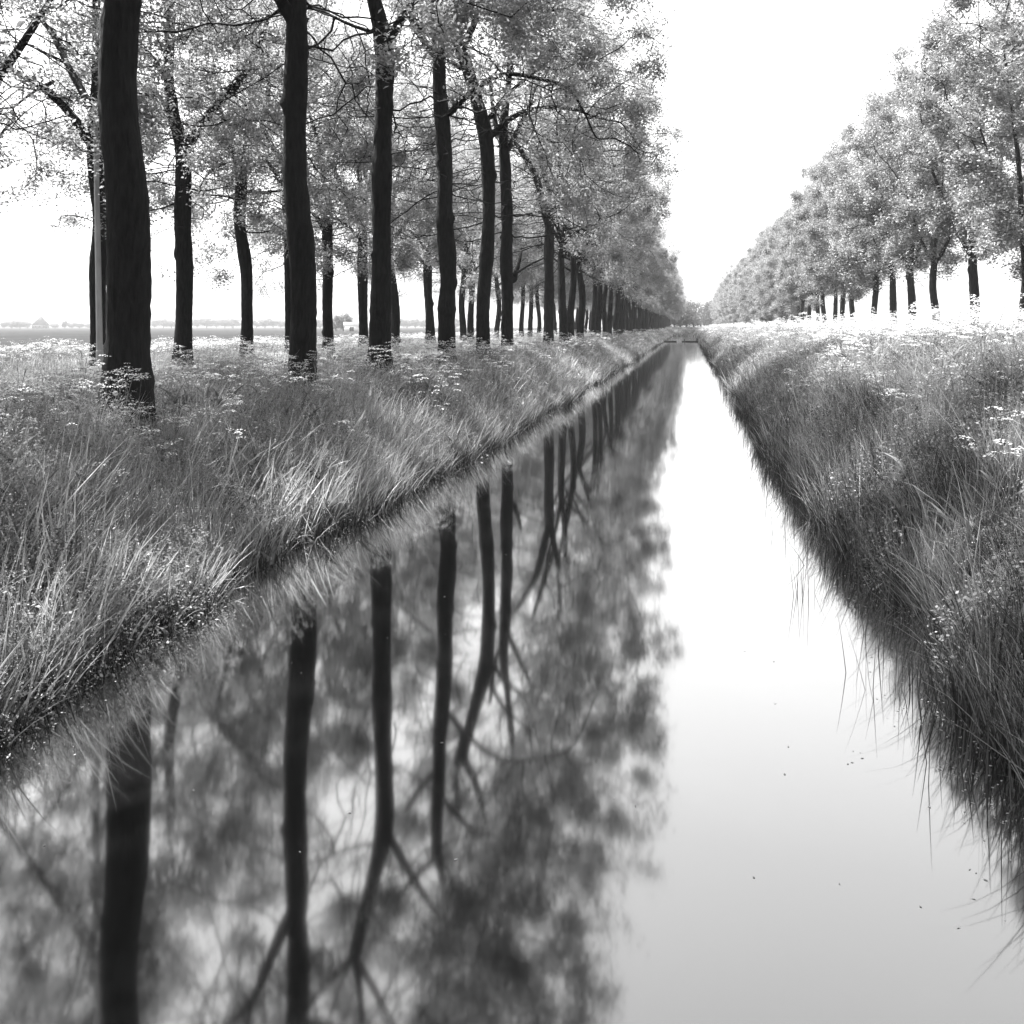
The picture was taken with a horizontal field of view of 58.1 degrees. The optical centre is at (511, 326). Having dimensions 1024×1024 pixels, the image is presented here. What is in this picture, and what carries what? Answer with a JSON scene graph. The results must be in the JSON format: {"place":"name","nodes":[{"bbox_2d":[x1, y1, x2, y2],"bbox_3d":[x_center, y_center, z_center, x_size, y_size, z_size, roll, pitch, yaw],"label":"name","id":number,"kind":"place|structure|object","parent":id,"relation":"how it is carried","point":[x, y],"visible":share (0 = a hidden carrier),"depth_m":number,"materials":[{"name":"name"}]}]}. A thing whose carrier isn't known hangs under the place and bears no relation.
{"place":"outdoors","nodes":[
{"label":"outdoors","id":0,"kind":"place"},
{"bbox_2d":[0,327,1021,762],"bbox_3d":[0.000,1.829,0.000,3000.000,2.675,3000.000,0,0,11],"label":"ground","id":1,"kind":"structure","parent":0,"point":[30,335],"depth_m":109.67,"materials":[{"name":"grey plant"}]},
{"bbox_2d":[32,316,49,328],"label":"farmhouse","id":2,"kind":"object","parent":1,"relation":"on","point":[40,323],"visible":0.99,"depth_m":616.51,"materials":[{"name":"white"}]},
{"bbox_2d":[93,102,140,383],"bbox_3d":[-8.275,-1.541,19.411,1.114,6.372,0.160,0,0,-2],"label":"pole","id":3,"kind":"object","parent":1,"relation":"on","point":[99,326],"visible":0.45,"depth_m":19.36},
{"bbox_2d":[0,0,237,212],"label":"ash tree","id":4,"kind":"object","parent":1,"relation":"on","point":[9,62],"visible":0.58,"depth_m":17.49,"materials":[{"name":"grey plant"}]},
{"bbox_2d":[0,0,308,374],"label":"ash tree","id":5,"kind":"object","parent":1,"relation":"on","point":[63,58],"visible":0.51,"depth_m":22.34,"materials":[{"name":"grey plant"}]},
{"bbox_2d":[93,0,224,446],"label":"ash tree","id":6,"kind":"object","parent":1,"relation":"on","point":[128,288],"visible":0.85,"depth_m":10.64,"materials":[{"name":"black plant"}]},
{"bbox_2d":[153,394,191,464],"bbox_3d":[-3.724,1.175,10.598,0.865,0.819,0.840,0,0,23],"label":"dock plant","id":7,"kind":"object","parent":1,"relation":"on","point":[174,418],"visible":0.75,"depth_m":10.49,"materials":[{"name":"grey plant"}]},
{"bbox_2d":[10,0,372,371],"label":"ash tree","id":8,"kind":"object","parent":1,"relation":"on","point":[183,248],"visible":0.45,"depth_m":25.77,"materials":[{"name":"grey plant"}]},
{"bbox_2d":[197,317,214,327],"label":"distant tree","id":9,"kind":"object","parent":1,"relation":"on","point":[206,322],"visible":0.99,"depth_m":717.81,"materials":[{"name":"grey plant"}]},
{"bbox_2d":[256,318,271,327],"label":"distant tree","id":10,"kind":"object","parent":1,"relation":"on","point":[264,323],"visible":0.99,"depth_m":716.88,"materials":[{"name":"grey plant"}]},
{"bbox_2d":[137,0,405,359],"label":"ash tree","id":11,"kind":"object","parent":1,"relation":"on","point":[243,251],"visible":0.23,"depth_m":29.62,"materials":[{"name":"grey plant"}]},
{"bbox_2d":[0,332,602,389],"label":"roadside grass","id":12,"kind":"structure","parent":1,"relation":"on","point":[64,364],"depth_m":25.42,"materials":[{"name":"grey plant"}]},
{"bbox_2d":[159,0,453,356],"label":"ash tree","id":13,"kind":"object","parent":1,"relation":"on","point":[428,134],"visible":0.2,"depth_m":32.70,"materials":[{"name":"grey plant"}]},
{"bbox_2d":[0,328,612,360],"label":"verge flower heads","id":14,"kind":"object","parent":1,"relation":"on","point":[218,342],"visible":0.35,"depth_m":28.03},
{"bbox_2d":[64,0,572,394],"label":"ash tree","id":15,"kind":"object","parent":1,"relation":"on","point":[302,264],"visible":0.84,"depth_m":15.68,"materials":[{"name":"black plant"}]},
{"bbox_2d":[0,328,666,483],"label":"flower heads","id":16,"kind":"object","parent":1,"relation":"on","point":[94,370],"visible":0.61,"depth_m":16.78,"materials":[{"name":"grey plant"}]},
{"bbox_2d":[0,337,670,755],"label":"shoreline sedge","id":17,"kind":"object","parent":1,"relation":"on","point":[170,611],"visible":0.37,"depth_m":8.31,"materials":[{"name":"grey plant"}]},
{"bbox_2d":[0,329,671,761],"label":"grass","id":18,"kind":"structure","parent":1,"relation":"on","point":[180,503],"depth_m":10.13,"materials":[{"name":"plant"}]},
{"bbox_2d":[0,329,671,757],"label":"wild herbs","id":19,"kind":"object","parent":1,"relation":"on","point":[10,419],"visible":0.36,"depth_m":10.22,"materials":[{"name":"grey plant"}]},
{"bbox_2d":[210,14,461,355],"bbox_3d":[-7.147,-5.336,35.941,10.453,13.900,8.587,0,0,11],"label":"ash tree","id":20,"kind":"object","parent":1,"relation":"on","point":[327,302],"visible":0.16,"depth_m":36.22,"materials":[{"name":"grey plant"}]},
{"bbox_2d":[0,332,672,746],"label":"waterside reeds","id":21,"kind":"object","parent":1,"relation":"on","point":[32,582],"visible":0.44,"depth_m":8.54,"materials":[{"name":"grey plant"}]},
{"bbox_2d":[333,311,354,330],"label":"distant tree","id":22,"kind":"object","parent":1,"relation":"on","point":[345,317],"visible":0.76,"depth_m":269.27,"materials":[{"name":"grey plant"}]},
{"bbox_2d":[343,322,358,331],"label":"white barn","id":23,"kind":"structure","parent":1,"relation":"on","point":[351,326],"depth_m":258.63,"materials":[{"name":"white"}]},
{"bbox_2d":[262,36,482,352],"bbox_3d":[-6.390,-5.524,39.830,10.299,14.383,8.791,0,0,11],"label":"ash tree","id":24,"kind":"object","parent":1,"relation":"on","point":[362,286],"visible":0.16,"depth_m":40.27,"materials":[{"name":"grey plant"}]},
{"bbox_2d":[273,64,481,347],"bbox_3d":[-5.704,-5.772,45.113,11.415,14.952,8.568,0,0,26],"label":"ash tree","id":25,"kind":"object","parent":1,"relation":"on","point":[395,321],"visible":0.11,"depth_m":44.19,"materials":[{"name":"grey plant"}]},
{"bbox_2d":[168,0,620,379],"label":"ash tree","id":26,"kind":"object","parent":1,"relation":"on","point":[380,322],"visible":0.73,"depth_m":19.62,"materials":[{"name":"grey plant"}]},
{"bbox_2d":[345,101,521,349],"bbox_3d":[-4.485,-5.494,50.164,9.831,14.294,8.504,0,0,11],"label":"ash tree","id":27,"kind":"object","parent":1,"relation":"on","point":[429,314],"visible":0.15,"depth_m":50.41,"materials":[{"name":"grey plant"}]},
{"bbox_2d":[393,139,530,340],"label":"ash tree","id":28,"kind":"object","parent":1,"relation":"on","point":[462,321],"visible":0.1,"depth_m":57.87,"materials":[{"name":"grey plant"}]},
{"bbox_2d":[393,137,541,342],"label":"ash tree","id":29,"kind":"object","parent":1,"relation":"on","point":[470,322],"visible":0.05,"depth_m":60.24,"materials":[{"name":"grey plant"}]},
{"bbox_2d":[432,174,543,340],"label":"ash tree","id":30,"kind":"object","parent":1,"relation":"on","point":[498,319],"visible":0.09,"depth_m":68.99,"materials":[{"name":"grey plant"}]},
{"bbox_2d":[306,0,682,366],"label":"ash tree","id":31,"kind":"object","parent":1,"relation":"on","point":[447,255],"visible":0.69,"depth_m":25.05,"materials":[{"name":"grey plant"}]},
{"bbox_2d":[0,325,1023,655],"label":"broad leaved weeds","id":32,"kind":"object","parent":1,"relation":"on","point":[438,465],"visible":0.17,"depth_m":11.36,"materials":[{"name":"grey plant"}]},
{"bbox_2d":[0,300,1023,516],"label":"flower stems","id":33,"kind":"object","parent":1,"relation":"on","point":[437,366],"visible":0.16,"depth_m":19.07,"materials":[{"name":"grey plant"}]},
{"bbox_2d":[456,171,570,303],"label":"ash tree","id":34,"kind":"object","parent":1,"relation":"on","point":[542,296],"visible":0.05,"depth_m":72.58,"materials":[{"name":"grey plant"}]},
{"bbox_2d":[475,203,557,337],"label":"ash tree","id":35,"kind":"object","parent":1,"relation":"on","point":[521,319],"visible":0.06,"depth_m":78.24,"materials":[{"name":"grey plant"}]},
{"bbox_2d":[354,0,685,357],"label":"ash tree","id":36,"kind":"object","parent":1,"relation":"on","point":[486,258],"visible":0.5,"depth_m":29.42,"materials":[{"name":"grey plant"}]},
{"bbox_2d":[476,192,566,338],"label":"ash tree","id":37,"kind":"object","parent":1,"relation":"on","point":[530,323],"visible":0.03,"depth_m":83.49,"materials":[{"name":"grey plant"}]},
{"bbox_2d":[491,211,581,336],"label":"ash tree","id":38,"kind":"object","parent":1,"relation":"on","point":[539,323],"visible":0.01,"depth_m":88.60,"materials":[{"name":"grey plant"}]},
{"bbox_2d":[392,1,693,353],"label":"ash tree","id":39,"kind":"object","parent":1,"relation":"on","point":[509,276],"visible":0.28,"depth_m":33.39,"materials":[{"name":"grey plant"}]},
{"bbox_2d":[517,271,587,336],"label":"ash tree","id":40,"kind":"object","parent":1,"relation":"on","point":[554,325],"visible":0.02,"depth_m":98.67,"materials":[{"name":"black plant"}]},
{"bbox_2d":[457,57,680,348],"bbox_3d":[2.237,-5.683,43.206,11.135,14.669,8.728,0,0,11],"label":"ash tree","id":41,"kind":"object","parent":1,"relation":"on","point":[615,253],"visible":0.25,"depth_m":43.57,"materials":[{"name":"grey plant"}]},
{"bbox_2d":[476,87,680,342],"bbox_3d":[2.944,-5.484,47.307,11.190,14.465,8.437,0,0,25],"label":"ash tree","id":42,"kind":"object","parent":1,"relation":"on","point":[563,320],"visible":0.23,"depth_m":47.68,"materials":[{"name":"grey plant"}]},
{"bbox_2d":[496,122,666,341],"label":"ash tree","id":43,"kind":"object","parent":1,"relation":"on","point":[618,279],"visible":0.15,"depth_m":52.07,"materials":[{"name":"grey plant"}]},
{"bbox_2d":[496,115,686,339],"bbox_3d":[4.785,-5.731,55.570,11.689,15.000,8.774,0,0,-1],"label":"ash tree","id":44,"kind":"object","parent":1,"relation":"on","point":[582,308],"visible":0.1,"depth_m":55.90,"materials":[{"name":"grey plant"}]},
{"bbox_2d":[526,171,659,336],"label":"ash tree","id":45,"kind":"object","parent":1,"relation":"on","point":[599,311],"visible":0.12,"depth_m":69.68,"materials":[{"name":"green plant"}]},
{"bbox_2d":[527,168,664,337],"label":"ash tree","id":46,"kind":"object","parent":1,"relation":"on","point":[594,309],"visible":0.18,"depth_m":65.92,"materials":[{"name":"grey plant"}]},
{"bbox_2d":[544,178,664,336],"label":"ash tree","id":47,"kind":"object","parent":1,"relation":"on","point":[604,316],"visible":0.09,"depth_m":74.42,"materials":[{"name":"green plant"}]},
{"bbox_2d":[555,213,664,335],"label":"ash tree","id":48,"kind":"object","parent":1,"relation":"on","point":[610,311],"visible":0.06,"depth_m":78.88,"materials":[{"name":"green plant"}]},
{"bbox_2d":[568,180,678,336],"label":"ash tree","id":49,"kind":"object","parent":1,"relation":"on","point":[616,315],"visible":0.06,"depth_m":83.24,"materials":[{"name":"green plant"}]},
{"bbox_2d":[576,211,682,334],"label":"ash tree","id":50,"kind":"object","parent":1,"relation":"on","point":[620,324],"visible":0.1,"depth_m":87.78,"materials":[{"name":"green plant"}]},
{"bbox_2d":[585,252,674,332],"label":"ash tree","id":51,"kind":"object","parent":1,"relation":"on","point":[625,305],"visible":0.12,"depth_m":96.89,"materials":[{"name":"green plant"}]},
{"bbox_2d":[587,227,676,318],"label":"ash tree","id":52,"kind":"object","parent":1,"relation":"on","point":[622,297],"visible":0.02,"depth_m":92.23,"materials":[{"name":"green plant"}]},
{"bbox_2d":[592,246,673,331],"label":"ash tree","id":53,"kind":"object","parent":1,"relation":"on","point":[627,320],"visible":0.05,"depth_m":101.54,"materials":[{"name":"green plant"}]},
{"bbox_2d":[603,269,670,332],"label":"ash tree","id":54,"kind":"object","parent":1,"relation":"on","point":[630,317],"visible":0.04,"depth_m":106.01,"materials":[{"name":"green plant"}]},
{"bbox_2d":[606,269,669,331],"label":"ash tree","id":55,"kind":"object","parent":1,"relation":"on","point":[634,314],"visible":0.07,"depth_m":110.50,"materials":[{"name":"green plant"}]},
{"bbox_2d":[602,243,675,332],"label":"ash tree","id":56,"kind":"object","parent":1,"relation":"on","point":[663,302],"visible":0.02,"depth_m":115.03,"materials":[{"name":"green plant"}]},
{"bbox_2d":[607,263,678,332],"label":"ash tree","id":57,"kind":"object","parent":1,"relation":"on","point":[636,305],"visible":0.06,"depth_m":119.50,"materials":[{"name":"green plant"}]},
{"bbox_2d":[630,287,674,332],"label":"ash tree","id":58,"kind":"object","parent":1,"relation":"on","point":[642,321],"visible":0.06,"depth_m":133.10,"materials":[{"name":"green plant"}]},
{"bbox_2d":[634,238,683,331],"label":"ash tree","id":59,"kind":"object","parent":1,"relation":"on","point":[639,314],"visible":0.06,"depth_m":123.89,"materials":[{"name":"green plant"}]},
{"bbox_2d":[675,301,696,326],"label":"distant tree","id":60,"kind":"object","parent":1,"relation":"on","point":[689,315],"visible":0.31,"depth_m":378.40,"materials":[{"name":"grey plant"}]},
{"bbox_2d":[693,299,710,325],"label":"distant tree","id":61,"kind":"object","parent":1,"relation":"on","point":[700,315],"visible":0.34,"depth_m":388.90,"materials":[{"name":"grey plant"}]},
{"bbox_2d":[700,299,713,325],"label":"distant tree","id":62,"kind":"object","parent":1,"relation":"on","point":[705,308],"visible":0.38,"depth_m":383.31,"materials":[{"name":"grey plant"}]},
{"bbox_2d":[726,256,749,325],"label":"elm tree","id":63,"kind":"object","parent":1,"relation":"on","point":[733,301],"visible":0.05,"depth_m":169.13,"materials":[{"name":"grey plant"}]},
{"bbox_2d":[732,257,747,320],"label":"elm tree","id":64,"kind":"object","parent":1,"relation":"on","point":[736,276],"visible":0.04,"depth_m":164.22,"materials":[{"name":"grey plant"}]},
{"bbox_2d":[733,240,760,323],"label":"elm tree","id":65,"kind":"object","parent":1,"relation":"on","point":[743,313],"visible":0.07,"depth_m":150.40,"materials":[{"name":"grey plant"}]},
{"bbox_2d":[735,258,760,324],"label":"elm tree","id":66,"kind":"object","parent":1,"relation":"on","point":[741,299],"visible":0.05,"depth_m":146.41,"materials":[{"name":"grey plant"}]},
{"bbox_2d":[735,221,769,323],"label":"elm tree","id":67,"kind":"object","parent":1,"relation":"on","point":[746,283],"visible":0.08,"depth_m":131.68,"materials":[{"name":"grey plant"}]},
{"bbox_2d":[744,232,769,324],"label":"elm tree","id":68,"kind":"object","parent":1,"relation":"on","point":[752,256],"visible":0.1,"depth_m":127.06,"materials":[{"name":"grey plant"}]},
{"bbox_2d":[747,223,783,323],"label":"elm tree","id":69,"kind":"object","parent":1,"relation":"on","point":[753,310],"visible":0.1,"depth_m":122.61,"materials":[{"name":"grey plant"}]},
{"bbox_2d":[753,230,784,323],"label":"elm tree","id":70,"kind":"object","parent":1,"relation":"on","point":[765,289],"visible":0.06,"depth_m":112.81,"materials":[{"name":"grey plant"}]},
{"bbox_2d":[753,231,784,323],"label":"elm tree","id":71,"kind":"object","parent":1,"relation":"on","point":[757,303],"visible":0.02,"depth_m":117.82,"materials":[{"name":"grey plant"}]},
{"bbox_2d":[749,214,795,323],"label":"elm tree","id":72,"kind":"object","parent":1,"relation":"on","point":[764,311],"visible":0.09,"depth_m":108.06,"materials":[{"name":"grey plant"}]},
{"bbox_2d":[751,204,806,323],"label":"elm tree","id":73,"kind":"object","parent":1,"relation":"on","point":[756,276],"visible":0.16,"depth_m":103.53,"materials":[{"name":"grey plant"}]},
{"bbox_2d":[759,206,807,322],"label":"elm tree","id":74,"kind":"object","parent":1,"relation":"on","point":[770,273],"visible":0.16,"depth_m":98.70,"materials":[{"name":"grey plant"}]},
{"bbox_2d":[760,202,825,324],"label":"elm tree","id":75,"kind":"object","parent":1,"relation":"on","point":[773,263],"visible":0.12,"depth_m":93.72,"materials":[{"name":"grey plant"}]},
{"bbox_2d":[772,216,815,325],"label":"elm tree","id":76,"kind":"object","parent":1,"relation":"on","point":[790,298],"visible":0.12,"depth_m":89.28,"materials":[{"name":"grey plant"}]},
{"bbox_2d":[773,192,831,324],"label":"elm tree","id":77,"kind":"object","parent":1,"relation":"on","point":[781,270],"visible":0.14,"depth_m":84.84,"materials":[{"name":"grey plant"}]},
{"bbox_2d":[776,194,840,323],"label":"elm tree","id":78,"kind":"object","parent":1,"relation":"on","point":[788,283],"visible":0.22,"depth_m":80.35,"materials":[{"name":"grey plant"}]},
{"bbox_2d":[778,155,839,324],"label":"elm tree","id":79,"kind":"object","parent":1,"relation":"on","point":[795,232],"visible":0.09,"depth_m":75.59,"materials":[{"name":"grey plant"}]},
{"bbox_2d":[785,149,866,322],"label":"elm tree","id":80,"kind":"object","parent":1,"relation":"on","point":[800,214],"visible":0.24,"depth_m":65.25,"materials":[{"name":"grey plant"}]},
{"bbox_2d":[795,175,879,323],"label":"elm tree","id":81,"kind":"object","parent":1,"relation":"on","point":[811,299],"visible":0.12,"depth_m":70.29,"materials":[{"name":"grey plant"}]},
{"bbox_2d":[799,120,892,323],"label":"elm tree","id":82,"kind":"object","parent":1,"relation":"on","point":[819,212],"visible":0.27,"depth_m":61.89,"materials":[{"name":"grey plant"}]},
{"bbox_2d":[693,305,1023,853],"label":"meadow grass","id":83,"kind":"structure","parent":1,"relation":"on","point":[932,550],"depth_m":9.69,"materials":[{"name":"grey plant"}]},
{"bbox_2d":[697,309,1023,674],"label":"meadow seed heads","id":84,"kind":"object","parent":1,"relation":"on","point":[904,326],"visible":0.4,"depth_m":13.98,"materials":[{"name":"grey plant"}]},
{"bbox_2d":[700,288,1023,457],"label":"bank flower heads","id":85,"kind":"object","parent":1,"relation":"on","point":[913,324],"visible":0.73,"depth_m":19.31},
{"bbox_2d":[821,123,947,322],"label":"elm tree","id":86,"kind":"object","parent":1,"relation":"on","point":[875,282],"visible":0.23,"depth_m":55.17,"materials":[{"name":"grey plant"}]},
{"bbox_2d":[823,99,948,324],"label":"elm tree","id":87,"kind":"object","parent":1,"relation":"on","point":[876,240],"visible":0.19,"depth_m":50.57,"materials":[{"name":"grey plant"}]},
{"bbox_2d":[827,38,983,325],"bbox_3d":[19.646,-6.761,46.329,7.921,15.505,6.595,0,0,30],"label":"elm tree","id":88,"kind":"object","parent":1,"relation":"on","point":[858,211],"visible":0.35,"depth_m":46.56,"materials":[{"name":"grey plant"}]},
{"bbox_2d":[893,406,923,483],"bbox_3d":[4.384,1.332,9.896,0.697,0.973,0.529,0,0,11],"label":"dock plant","id":89,"kind":"object","parent":1,"relation":"on","point":[912,422],"visible":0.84,"depth_m":9.84,"materials":[{"name":"grey plant"}]},
{"bbox_2d":[854,51,1006,324],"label":"elm tree","id":90,"kind":"object","parent":1,"relation":"on","point":[934,255],"visible":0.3,"depth_m":41.43,"materials":[{"name":"grey plant"}]},
{"bbox_2d":[915,441,959,538],"bbox_3d":[4.011,1.538,8.551,0.646,0.975,0.426,0,0,18],"label":"dock plant","id":91,"kind":"object","parent":1,"relation":"on","point":[951,467],"visible":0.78,"depth_m":8.46,"materials":[{"name":"grey plant"}]},
{"bbox_2d":[882,0,1023,321],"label":"elm tree","id":92,"kind":"object","parent":1,"relation":"on","point":[941,224],"visible":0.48,"depth_m":36.35,"materials":[{"name":"grey plant"}]},
{"bbox_2d":[899,0,1023,326],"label":"elm tree","id":93,"kind":"object","parent":1,"relation":"on","point":[1004,222],"visible":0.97,"depth_m":30.64,"materials":[{"name":"grey plant"}]},
{"bbox_2d":[954,350,995,429],"bbox_3d":[5.138,0.743,10.282,0.986,0.975,0.932,0,0,-22],"label":"dock plant","id":94,"kind":"object","parent":1,"relation":"on","point":[989,364],"visible":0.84,"depth_m":10.25,"materials":[{"name":"grey plant"}]},
{"bbox_2d":[973,388,1020,480],"bbox_3d":[4.645,1.073,8.766,0.827,0.972,1.170,0,0,23],"label":"dock plant","id":95,"kind":"object","parent":1,"relation":"on","point":[1001,429],"visible":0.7,"depth_m":8.74,"materials":[{"name":"grey plant"}]},
{"bbox_2d":[997,44,1023,83],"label":"elm tree","id":96,"kind":"object","parent":1,"relation":"on","point":[1019,60],"visible":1,"depth_m":24.49,"materials":[{"name":"grey plant"}]},
{"bbox_2d":[0,336,1023,1023],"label":"water","id":97,"kind":"structure","parent":0,"point":[178,844],"depth_m":4.83,"materials":[{"name":"grey liquid"}]},
{"bbox_2d":[787,539,827,597],"bbox_3d":[2.654,2.293,8.223,0.311,0.815,0.273,0,0,33],"label":"reed tuft","id":98,"kind":"object","parent":97,"relation":"in","point":[801,578],"visible":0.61,"depth_m":8.24,"materials":[{"name":"plant"}]},
{"bbox_2d":[717,371,1023,862],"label":"shallow water stems","id":99,"kind":"object","parent":97,"relation":"in","point":[987,761],"visible":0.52,"depth_m":6.96,"materials":[{"name":"plant"}]},
{"bbox_2d":[917,699,975,771],"bbox_3d":[2.369,2.360,5.010,0.252,0.680,0.184,0,0,-17],"label":"reed tuft","id":100,"kind":"object","parent":97,"relation":"in","point":[951,740],"visible":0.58,"depth_m":5.06,"materials":[{"name":"black plant"}]},
{"bbox_2d":[0,0,1023,326],"label":"sky","id":101,"kind":"structure","parent":0,"point":[759,90],"materials":[{"name":"white"}]},
{"bbox_2d":[1,406,1023,927],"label":"floating leaf litter","id":102,"kind":"object","parent":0,"point":[721,618],"visible":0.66,"depth_m":5.86,"materials":[{"name":"plant"}]},
{"bbox_2d":[664,326,709,335],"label":"grass","id":103,"kind":"structure","parent":0,"point":[688,330],"depth_m":234.27,"materials":[{"name":"plant"}]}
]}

